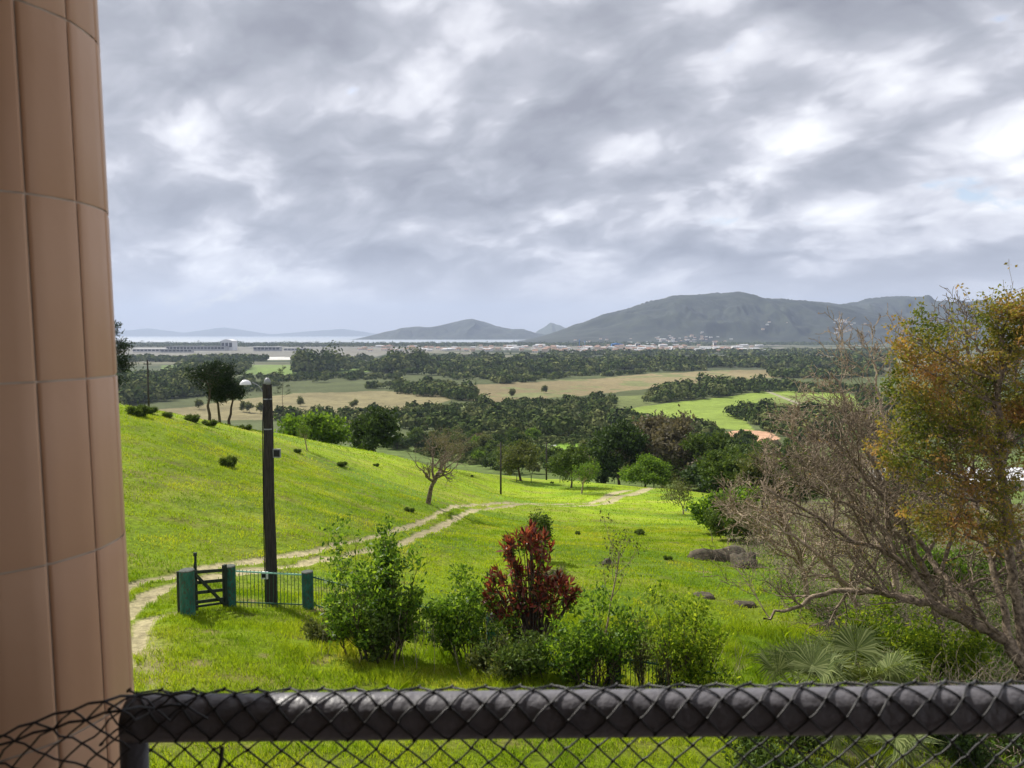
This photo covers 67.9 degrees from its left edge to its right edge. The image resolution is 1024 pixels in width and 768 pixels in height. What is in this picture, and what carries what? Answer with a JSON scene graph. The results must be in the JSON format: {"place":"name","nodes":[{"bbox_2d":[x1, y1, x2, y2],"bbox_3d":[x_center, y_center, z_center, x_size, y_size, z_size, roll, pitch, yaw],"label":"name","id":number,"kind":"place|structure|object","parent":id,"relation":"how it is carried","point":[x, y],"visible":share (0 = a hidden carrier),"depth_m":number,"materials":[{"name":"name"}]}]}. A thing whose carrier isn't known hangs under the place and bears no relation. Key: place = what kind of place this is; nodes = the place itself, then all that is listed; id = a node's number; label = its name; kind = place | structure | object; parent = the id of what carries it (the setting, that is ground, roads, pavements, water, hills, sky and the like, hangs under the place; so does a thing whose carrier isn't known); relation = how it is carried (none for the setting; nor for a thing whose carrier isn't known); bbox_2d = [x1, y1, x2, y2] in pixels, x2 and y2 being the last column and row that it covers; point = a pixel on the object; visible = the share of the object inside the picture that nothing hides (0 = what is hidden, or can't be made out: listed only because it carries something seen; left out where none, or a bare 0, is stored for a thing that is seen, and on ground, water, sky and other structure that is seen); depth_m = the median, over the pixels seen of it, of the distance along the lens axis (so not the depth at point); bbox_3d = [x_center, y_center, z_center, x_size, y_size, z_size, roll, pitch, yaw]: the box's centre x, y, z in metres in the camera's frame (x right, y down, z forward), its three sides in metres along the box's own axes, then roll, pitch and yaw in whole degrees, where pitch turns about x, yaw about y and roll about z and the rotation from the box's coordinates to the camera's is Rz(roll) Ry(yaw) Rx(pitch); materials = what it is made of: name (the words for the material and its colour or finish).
{"place":"outdoors","nodes":[
{"label":"outdoors","id":0,"kind":"place"},
{"bbox_2d":[115,328,374,335],"bbox_3d":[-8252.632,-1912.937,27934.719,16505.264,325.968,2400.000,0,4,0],"label":"distant hills","id":1,"kind":"structure","parent":0,"point":[216,332],"depth_m":27366.40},
{"bbox_2d":[115,336,520,342],"bbox_3d":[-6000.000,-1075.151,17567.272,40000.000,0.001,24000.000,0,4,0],"label":"sea","id":2,"kind":"structure","parent":0,"point":[252,339],"depth_m":10633.81,"materials":[{"name":"grey liquid"}]},
{"bbox_2d":[352,319,544,339],"bbox_3d":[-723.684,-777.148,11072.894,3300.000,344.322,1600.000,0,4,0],"label":"coastal hills","id":3,"kind":"structure","parent":0,"point":[469,329],"depth_m":10628.53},
{"bbox_2d":[320,592,752,685],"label":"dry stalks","id":4,"kind":"object","parent":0,"point":[508,652],"visible":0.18,"depth_m":20.28,"materials":[{"name":"brown plant"}]},
{"bbox_2d":[536,323,564,334],"bbox_3d":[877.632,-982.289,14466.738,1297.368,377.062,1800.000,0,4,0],"label":"distant peak","id":5,"kind":"structure","parent":0,"point":[549,328],"depth_m":14117.83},
{"bbox_2d":[534,563,577,586],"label":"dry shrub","id":6,"kind":"object","parent":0,"point":[561,568],"visible":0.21,"depth_m":31.89,"materials":[{"name":"green plant"}]},
{"bbox_2d":[97,0,1023,333],"label":"sky","id":7,"kind":"structure","parent":0,"point":[273,166],"materials":[{"name":"grey"}]},
{"bbox_2d":[116,342,1023,767],"bbox_3d":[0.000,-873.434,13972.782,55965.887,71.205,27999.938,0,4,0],"label":"ground","id":8,"kind":"structure","parent":0,"point":[336,392],"depth_m":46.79,"materials":[{"name":"green plant"}]},
{"bbox_2d":[115,320,139,387],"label":"araucaria","id":9,"kind":"object","parent":8,"relation":"on","point":[122,364],"visible":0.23,"depth_m":74.47,"materials":[{"name":"green plant"}]},
{"bbox_2d":[124,402,150,416],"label":"weed clump","id":10,"kind":"object","parent":8,"relation":"on","point":[142,410],"visible":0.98,"depth_m":57.80,"materials":[{"name":"green plant"}]},
{"bbox_2d":[160,349,193,352],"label":"airport shed","id":11,"kind":"structure","parent":8,"relation":"on","point":[176,350],"depth_m":2936.06,"materials":[{"name":"white concrete"}]},
{"bbox_2d":[176,552,197,612],"bbox_3d":[-9.861,6.128,23.056,0.605,1.999,0.211,-3,5,-36],"label":"stake","id":12,"kind":"object","parent":8,"relation":"on","point":[177,578],"visible":0.62,"depth_m":22.87,"materials":[{"name":"brown wood"}]},
{"bbox_2d":[179,568,195,615],"bbox_3d":[-9.660,6.345,22.622,0.426,1.690,0.433,0,4,0],"label":"fence post","id":13,"kind":"object","parent":8,"relation":"on","point":[187,588],"visible":0.86,"depth_m":22.45,"materials":[{"name":"green metal"}]},
{"bbox_2d":[183,414,200,422],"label":"weed clump","id":14,"kind":"object","parent":8,"relation":"on","point":[194,418],"visible":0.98,"depth_m":63.86,"materials":[{"name":"green plant"}]},
{"bbox_2d":[166,346,228,350],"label":"airport terminal","id":15,"kind":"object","parent":8,"relation":"on","point":[210,348],"visible":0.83,"depth_m":3266.80,"materials":[{"name":"white concrete"}]},
{"bbox_2d":[181,358,247,420],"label":"pine tree","id":16,"kind":"object","parent":8,"relation":"on","point":[221,372],"visible":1,"depth_m":79.60,"materials":[{"name":"green plant"}]},
{"bbox_2d":[202,377,236,422],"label":"pine tree","id":17,"kind":"object","parent":8,"relation":"on","point":[218,411],"visible":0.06,"depth_m":83.92,"materials":[{"name":"brown plant"}]},
{"bbox_2d":[205,379,247,424],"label":"pine tree","id":18,"kind":"object","parent":8,"relation":"on","point":[232,390],"visible":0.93,"depth_m":81.27,"materials":[{"name":"green plant"}]},
{"bbox_2d":[218,452,237,467],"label":"weed clump","id":19,"kind":"object","parent":8,"relation":"on","point":[230,460],"visible":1,"depth_m":50.32,"materials":[{"name":"green plant"}]},
{"bbox_2d":[221,339,236,349],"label":"terminal hall","id":20,"kind":"structure","parent":8,"relation":"on","point":[231,344],"depth_m":3316.10,"materials":[{"name":"white concrete"}]},
{"bbox_2d":[227,564,235,607],"bbox_3d":[-9.141,6.687,24.633,0.380,1.652,0.381,0,4,0],"label":"fence post","id":21,"kind":"object","parent":8,"relation":"on","point":[231,578],"visible":0.73,"depth_m":24.48,"materials":[{"name":"green metal"}]},
{"bbox_2d":[194,564,227,609],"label":"wooden gate","id":22,"kind":"structure","parent":21,"relation":"attached to","point":[223,600],"depth_m":23.76,"materials":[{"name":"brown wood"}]},
{"bbox_2d":[235,569,301,607],"bbox_3d":[-7.990,6.782,25.036,2.085,1.603,0.032,-2,4,-22],"label":"picket fence","id":23,"kind":"object","parent":21,"relation":"attached to","point":[265,573],"visible":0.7,"depth_m":25.02,"materials":[{"name":"metal"}]},
{"bbox_2d":[240,378,280,604],"bbox_3d":[-8.347,3.802,25.362,1.355,8.029,0.464,0,4,0],"label":"lamp pole","id":24,"kind":"object","parent":8,"relation":"on","point":[270,453],"visible":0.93,"depth_m":25.25,"materials":[{"name":"brown wood"}]},
{"bbox_2d":[253,346,282,350],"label":"cargo building","id":25,"kind":"structure","parent":8,"relation":"on","point":[267,348],"depth_m":3179.65,"materials":[{"name":"white concrete"}]},
{"bbox_2d":[274,366,295,430],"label":"pine tree","id":26,"kind":"object","parent":8,"relation":"on","point":[280,373],"visible":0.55,"depth_m":330.75,"materials":[{"name":"green plant"}]},
{"bbox_2d":[292,418,312,449],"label":"pale sapling","id":27,"kind":"object","parent":8,"relation":"on","point":[306,430],"visible":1,"depth_m":70.68,"materials":[{"name":"green plant"}]},
{"bbox_2d":[301,570,313,609],"bbox_3d":[-6.841,7.038,25.451,0.387,1.588,0.391,0,4,0],"label":"fence post","id":28,"kind":"object","parent":8,"relation":"on","point":[307,590],"visible":0.81,"depth_m":25.29,"materials":[{"name":"green metal"}]},
{"bbox_2d":[313,576,355,610],"bbox_3d":[-5.237,7.119,24.689,3.216,1.354,0.032,2,4,28],"label":"picket fence","id":29,"kind":"object","parent":28,"relation":"attached to","point":[323,580],"visible":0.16,"depth_m":25.26,"materials":[{"name":"metal"}]},
{"bbox_2d":[273,408,352,445],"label":"broad tree","id":30,"kind":"object","parent":8,"relation":"on","point":[329,429],"visible":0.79,"depth_m":109.32,"materials":[{"name":"green plant"}]},
{"bbox_2d":[299,607,352,642],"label":"plant","id":31,"kind":"object","parent":8,"relation":"on","point":[315,629],"visible":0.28,"depth_m":22.03,"materials":[{"name":"green plant"}]},
{"bbox_2d":[313,509,435,662],"bbox_3d":[-3.701,5.522,20.702,3.252,4.066,3.374,-1,4,-13],"label":"leafy shrub","id":32,"kind":"object","parent":8,"relation":"on","point":[369,591],"visible":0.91,"depth_m":20.35,"materials":[{"name":"green plant"}]},
{"bbox_2d":[346,405,403,451],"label":"dark tree","id":33,"kind":"object","parent":8,"relation":"on","point":[372,427],"visible":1,"depth_m":120.39,"materials":[{"name":"green plant"}]},
{"bbox_2d":[364,513,403,651],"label":"leafy shrub","id":34,"kind":"object","parent":8,"relation":"on","point":[393,548],"visible":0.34,"depth_m":21.15,"materials":[{"name":"green plant"}]},
{"bbox_2d":[349,603,420,662],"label":"leafy shrub","id":35,"kind":"object","parent":8,"relation":"on","point":[387,630],"visible":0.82,"depth_m":20.10,"materials":[{"name":"green plant"}]},
{"bbox_2d":[399,434,425,447],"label":"tree","id":36,"kind":"object","parent":8,"relation":"on","point":[411,440],"visible":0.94,"depth_m":371.83,"materials":[{"name":"green plant"}]},
{"bbox_2d":[406,418,474,504],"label":"bare tree","id":37,"kind":"object","parent":8,"relation":"on","point":[443,461],"visible":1,"depth_m":59.63,"materials":[{"name":"grey plant"}]},
{"bbox_2d":[420,424,472,467],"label":"grey bush","id":38,"kind":"object","parent":8,"relation":"on","point":[441,443],"visible":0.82,"depth_m":118.02,"materials":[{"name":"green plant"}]},
{"bbox_2d":[408,562,524,661],"bbox_3d":[-1.310,6.338,20.755,2.922,2.956,2.593,-1,4,-22],"label":"leafy shrub","id":39,"kind":"object","parent":8,"relation":"on","point":[447,612],"visible":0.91,"depth_m":20.57,"materials":[{"name":"green plant"}]},
{"bbox_2d":[458,441,478,451],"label":"tree","id":40,"kind":"object","parent":8,"relation":"on","point":[474,445],"visible":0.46,"depth_m":324.80,"materials":[{"name":"green plant"}]},
{"bbox_2d":[472,434,494,446],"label":"tree","id":41,"kind":"object","parent":8,"relation":"on","point":[482,440],"visible":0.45,"depth_m":347.82,"materials":[{"name":"green plant"}]},
{"bbox_2d":[463,630,515,683],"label":"plant","id":42,"kind":"object","parent":8,"relation":"on","point":[472,656],"visible":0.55,"depth_m":19.17,"materials":[{"name":"green plant"}]},
{"bbox_2d":[469,615,563,685],"bbox_3d":[0.106,6.803,19.112,1.971,1.670,2.425,-3,5,-34],"label":"leafy shrub","id":43,"kind":"object","parent":8,"relation":"on","point":[519,653],"visible":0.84,"depth_m":18.71,"materials":[{"name":"green plant"}]},
{"bbox_2d":[504,431,529,444],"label":"tree","id":44,"kind":"object","parent":8,"relation":"on","point":[516,436],"visible":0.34,"depth_m":325.85,"materials":[{"name":"green plant"}]},
{"bbox_2d":[496,438,544,480],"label":"tree","id":45,"kind":"object","parent":8,"relation":"on","point":[516,456],"visible":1,"depth_m":124.75,"materials":[{"name":"green plant"}]},
{"bbox_2d":[524,426,541,439],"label":"tree","id":46,"kind":"object","parent":8,"relation":"on","point":[534,432],"visible":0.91,"depth_m":427.00,"materials":[{"name":"green plant"}]},
{"bbox_2d":[480,518,586,644],"bbox_3d":[0.565,5.840,20.878,2.957,4.237,1.370,0,4,0],"label":"red leaved shrub","id":47,"kind":"object","parent":8,"relation":"on","point":[532,616],"visible":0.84,"depth_m":20.64,"materials":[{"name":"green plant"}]},
{"bbox_2d":[527,507,555,551],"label":"bush tuft","id":48,"kind":"object","parent":8,"relation":"on","point":[542,522],"visible":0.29,"depth_m":38.81,"materials":[{"name":"green plant"}]},
{"bbox_2d":[536,444,561,471],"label":"tree","id":49,"kind":"object","parent":8,"relation":"on","point":[550,451],"visible":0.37,"depth_m":258.69,"materials":[{"name":"green plant"}]},
{"bbox_2d":[528,634,596,686],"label":"plant","id":50,"kind":"object","parent":8,"relation":"on","point":[566,676],"visible":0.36,"depth_m":18.99,"materials":[{"name":"green plant"}]},
{"bbox_2d":[115,340,1023,478],"bbox_3d":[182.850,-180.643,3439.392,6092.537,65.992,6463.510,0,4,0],"label":"woodland","id":51,"kind":"object","parent":8,"relation":"on","point":[555,425],"visible":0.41,"depth_m":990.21,"materials":[{"name":"green plant"}]},
{"bbox_2d":[119,406,1023,634],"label":"pasture grass","id":52,"kind":"structure","parent":8,"relation":"on","point":[557,542],"depth_m":42.08,"materials":[{"name":"green plant"}]},
{"bbox_2d":[120,403,1022,529],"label":"pasture grass","id":53,"kind":"structure","parent":8,"relation":"on","point":[408,463],"depth_m":79.72,"materials":[{"name":"green plant"}]},
{"bbox_2d":[543,442,599,487],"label":"tree","id":54,"kind":"object","parent":8,"relation":"on","point":[571,458],"visible":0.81,"depth_m":119.63,"materials":[{"name":"green plant"}]},
{"bbox_2d":[568,458,601,493],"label":"tree","id":55,"kind":"object","parent":8,"relation":"on","point":[585,472],"visible":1,"depth_m":108.78,"materials":[{"name":"green plant"}]},
{"bbox_2d":[540,580,657,688],"bbox_3d":[2.105,6.448,18.847,2.571,2.854,2.546,-4,5,-44],"label":"leafy shrub","id":56,"kind":"object","parent":8,"relation":"on","point":[598,644],"visible":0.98,"depth_m":18.67,"materials":[{"name":"green plant"}]},
{"bbox_2d":[606,657,620,688],"bbox_3d":[2.596,7.401,19.377,0.388,1.644,0.391,0,4,0],"label":"fence post","id":57,"kind":"object","parent":8,"relation":"on","point":[616,677],"visible":0.12,"depth_m":19.22,"materials":[{"name":"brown wood"}]},
{"bbox_2d":[584,416,652,484],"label":"dark tree","id":58,"kind":"object","parent":8,"relation":"on","point":[624,435],"visible":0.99,"depth_m":157.09,"materials":[{"name":"green plant"}]},
{"bbox_2d":[593,501,646,632],"bbox_3d":[3.152,5.894,22.775,1.362,4.842,1.312,2,4,33],"label":"sapling","id":59,"kind":"object","parent":8,"relation":"on","point":[615,560],"visible":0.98,"depth_m":22.77,"materials":[{"name":"green plant"}]},
{"bbox_2d":[617,452,673,487],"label":"tree","id":60,"kind":"object","parent":8,"relation":"on","point":[657,472],"visible":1,"depth_m":134.71,"materials":[{"name":"green plant"}]},
{"bbox_2d":[622,611,673,688],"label":"leafy shrub","id":61,"kind":"object","parent":8,"relation":"on","point":[640,656],"visible":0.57,"depth_m":19.22,"materials":[{"name":"green plant"}]},
{"bbox_2d":[617,404,697,488],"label":"brown tree","id":62,"kind":"object","parent":8,"relation":"on","point":[665,435],"visible":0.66,"depth_m":163.55,"materials":[{"name":"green plant"}]},
{"bbox_2d":[656,477,696,513],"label":"tree","id":63,"kind":"object","parent":8,"relation":"on","point":[678,486],"visible":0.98,"depth_m":83.15,"materials":[{"name":"green plant"}]},
{"bbox_2d":[644,661,720,688],"bbox_3d":[4.154,7.422,18.684,2.016,1.268,0.035,3,5,37],"label":"picket fence","id":64,"kind":"object","parent":8,"relation":"on","point":[653,663],"visible":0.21,"depth_m":19.07,"materials":[{"name":"metal"}]},
{"bbox_2d":[632,570,746,687],"bbox_3d":[4.139,6.205,18.292,2.210,3.397,2.763,-2,4,-31],"label":"leafy shrub","id":65,"kind":"object","parent":8,"relation":"on","point":[678,645],"visible":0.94,"depth_m":17.81,"materials":[{"name":"green plant"}]},
{"bbox_2d":[676,451,718,492],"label":"tree","id":66,"kind":"object","parent":8,"relation":"on","point":[691,475],"visible":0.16,"depth_m":132.38,"materials":[{"name":"green plant"}]},
{"bbox_2d":[693,591,714,599],"bbox_3d":[8.140,9.118,32.484,1.014,0.355,1.026,0,4,0],"label":"boulder","id":67,"kind":"object","parent":8,"relation":"on","point":[708,595],"visible":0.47,"depth_m":32.37,"materials":[{"name":"grey stone"}]},
{"bbox_2d":[677,429,743,491],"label":"tree","id":68,"kind":"object","parent":8,"relation":"on","point":[696,444],"visible":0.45,"depth_m":155.19,"materials":[{"name":"green plant"}]},
{"bbox_2d":[687,545,745,561],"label":"boulder","id":69,"kind":"object","parent":8,"relation":"on","point":[702,553],"visible":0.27,"depth_m":42.57,"materials":[{"name":"grey stone"}]},
{"bbox_2d":[698,476,741,492],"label":"tree","id":70,"kind":"object","parent":8,"relation":"on","point":[710,484],"visible":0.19,"depth_m":121.54,"materials":[{"name":"green plant"}]},
{"bbox_2d":[694,444,753,492],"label":"tree","id":71,"kind":"object","parent":8,"relation":"on","point":[714,464],"visible":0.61,"depth_m":112.26,"materials":[{"name":"green plant"}]},
{"bbox_2d":[684,482,763,530],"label":"bright bush","id":72,"kind":"object","parent":8,"relation":"on","point":[698,509],"visible":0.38,"depth_m":57.28,"materials":[{"name":"green plant"}]},
{"bbox_2d":[702,508,763,541],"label":"bush","id":73,"kind":"object","parent":8,"relation":"on","point":[713,520],"visible":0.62,"depth_m":52.25,"materials":[{"name":"green plant"}]},
{"bbox_2d":[729,551,757,568],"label":"boulder","id":74,"kind":"object","parent":8,"relation":"on","point":[737,558],"visible":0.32,"depth_m":41.17,"materials":[{"name":"grey stone"}]},
{"bbox_2d":[734,600,757,607],"bbox_3d":[9.614,9.118,31.245,0.953,0.431,0.943,0,4,0],"label":"boulder","id":75,"kind":"object","parent":8,"relation":"on","point":[749,604],"visible":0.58,"depth_m":31.02,"materials":[{"name":"grey stone"}]},
{"bbox_2d":[741,430,758,439],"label":"tree","id":76,"kind":"object","parent":8,"relation":"on","point":[750,435],"visible":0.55,"depth_m":396.09,"materials":[{"name":"green plant"}]},
{"bbox_2d":[729,447,791,508],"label":"tree","id":77,"kind":"object","parent":8,"relation":"on","point":[752,470],"visible":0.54,"depth_m":91.53,"materials":[{"name":"green plant"}]},
{"bbox_2d":[719,682,845,767],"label":"leafy shrub","id":78,"kind":"object","parent":8,"relation":"on","point":[759,757],"visible":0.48,"depth_m":14.05,"materials":[{"name":"green plant"}]},
{"bbox_2d":[708,430,868,608],"bbox_3d":[11.239,5.691,30.829,6.886,7.281,4.836,0,4,0],"label":"bare tree","id":79,"kind":"object","parent":8,"relation":"on","point":[799,551],"visible":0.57,"depth_m":30.47,"materials":[{"name":"brown plant"}]},
{"bbox_2d":[749,630,858,751],"bbox_3d":[6.098,6.702,15.684,2.942,2.611,2.744,3,5,40],"label":"fan palm","id":80,"kind":"object","parent":8,"relation":"on","point":[803,664],"visible":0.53,"depth_m":16.29,"materials":[{"name":"green plant"}]},
{"bbox_2d":[786,470,826,502],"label":"tree","id":81,"kind":"object","parent":8,"relation":"on","point":[813,496],"visible":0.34,"depth_m":132.42,"materials":[{"name":"green plant"}]},
{"bbox_2d":[756,303,938,591],"bbox_3d":[14.196,2.940,31.967,6.799,12.650,5.572,2,4,32],"label":"bare tree","id":82,"kind":"object","parent":8,"relation":"on","point":[796,411],"visible":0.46,"depth_m":31.75,"materials":[{"name":"brown plant"}]},
{"bbox_2d":[773,616,930,735],"bbox_3d":[7.718,6.859,17.006,3.375,2.817,3.394,-3,5,-43],"label":"fan palm","id":83,"kind":"object","parent":8,"relation":"on","point":[880,664],"visible":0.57,"depth_m":17.15,"materials":[{"name":"green plant"}]},
{"bbox_2d":[727,419,980,615],"bbox_3d":[12.221,5.296,27.411,8.447,7.722,4.615,2,4,29],"label":"bare tree","id":84,"kind":"object","parent":8,"relation":"on","point":[836,576],"visible":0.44,"depth_m":27.53,"materials":[{"name":"brown plant"}]},
{"bbox_2d":[697,298,1023,684],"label":"spreading bare tree","id":85,"kind":"object","parent":8,"relation":"on","point":[966,616],"visible":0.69,"depth_m":22.16,"materials":[{"name":"brown plant"}]},
{"bbox_2d":[717,488,1023,767],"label":"dead brush","id":86,"kind":"object","parent":8,"relation":"on","point":[980,663],"visible":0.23,"depth_m":27.76,"materials":[{"name":"brown plant"}]},
{"bbox_2d":[722,509,1023,767],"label":"undergrowth","id":87,"kind":"object","parent":8,"relation":"on","point":[1001,663],"visible":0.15,"depth_m":29.04,"materials":[{"name":"green plant"}]},
{"bbox_2d":[809,735,946,767],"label":"fan palm","id":88,"kind":"object","parent":8,"relation":"on","point":[903,742],"visible":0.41,"depth_m":13.64,"materials":[{"name":"green plant"}]},
{"bbox_2d":[830,578,949,669],"bbox_3d":[10.998,7.280,22.672,3.363,2.552,2.977,0,4,0],"label":"fern shrub","id":89,"kind":"object","parent":8,"relation":"on","point":[866,618],"visible":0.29,"depth_m":22.50,"materials":[{"name":"green plant"}]},
{"bbox_2d":[757,370,1023,641],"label":"bare tree","id":90,"kind":"object","parent":8,"relation":"on","point":[919,559],"visible":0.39,"depth_m":25.43,"materials":[{"name":"brown plant"}]},
{"bbox_2d":[881,520,957,583],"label":"leafy shrub","id":91,"kind":"object","parent":8,"relation":"on","point":[926,562],"visible":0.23,"depth_m":33.98,"materials":[{"name":"green plant"}]},
{"bbox_2d":[871,613,999,684],"bbox_3d":[11.688,7.588,21.200,3.314,1.985,2.464,2,4,27],"label":"fern shrub","id":92,"kind":"object","parent":8,"relation":"on","point":[966,649],"visible":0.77,"depth_m":21.14,"materials":[{"name":"green plant"}]},
{"bbox_2d":[861,262,1023,684],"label":"autumn tree","id":93,"kind":"object","parent":8,"relation":"on","point":[1003,358],"visible":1,"depth_m":20.52,"materials":[{"name":"orange plant"}]},
{"bbox_2d":[907,285,1023,598],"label":"bare tree","id":94,"kind":"object","parent":8,"relation":"on","point":[1021,565],"visible":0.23,"depth_m":24.80,"materials":[{"name":"brown plant"}]},
{"bbox_2d":[924,667,1023,767],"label":"leafy shrub","id":95,"kind":"object","parent":8,"relation":"on","point":[966,743],"visible":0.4,"depth_m":15.90,"materials":[{"name":"green plant"}]},
{"bbox_2d":[934,541,1019,589],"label":"leafy shrub","id":96,"kind":"object","parent":8,"relation":"on","point":[962,566],"visible":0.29,"depth_m":33.77,"materials":[{"name":"green plant"}]},
{"bbox_2d":[988,467,1023,489],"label":"house","id":97,"kind":"structure","parent":8,"relation":"on","point":[1022,482],"depth_m":177.67,"materials":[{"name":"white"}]},
{"bbox_3d":[-0.200,2.897,0.139,5.600,9.200,2.800,0,4,0],"label":"house","id":98,"kind":"object","parent":8,"relation":"on","visible":0},
{"bbox_2d":[0,0,133,767],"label":"tiled column","id":99,"kind":"structure","parent":98,"relation":"on","point":[65,635],"depth_m":1.03,"materials":[{"name":"tile"}]},
{"bbox_2d":[118,685,1023,767],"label":"balcony railing","id":100,"kind":"object","parent":98,"relation":"on","point":[586,719],"visible":0.87,"depth_m":0.86,"materials":[{"name":"metal"}]},
{"bbox_2d":[0,678,1023,767],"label":"safety net","id":101,"kind":"object","parent":100,"relation":"hanging from","point":[182,706],"visible":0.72,"depth_m":0.87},
{"bbox_2d":[518,291,993,343],"bbox_3d":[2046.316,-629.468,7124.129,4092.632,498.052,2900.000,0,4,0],"label":"mountain","id":102,"kind":"structure","parent":0,"point":[742,317],"depth_m":6321.90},
{"bbox_2d":[803,295,1023,335],"bbox_3d":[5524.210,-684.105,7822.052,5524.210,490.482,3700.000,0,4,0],"label":"mountain range","id":103,"kind":"structure","parent":0,"point":[898,304],"depth_m":7637.57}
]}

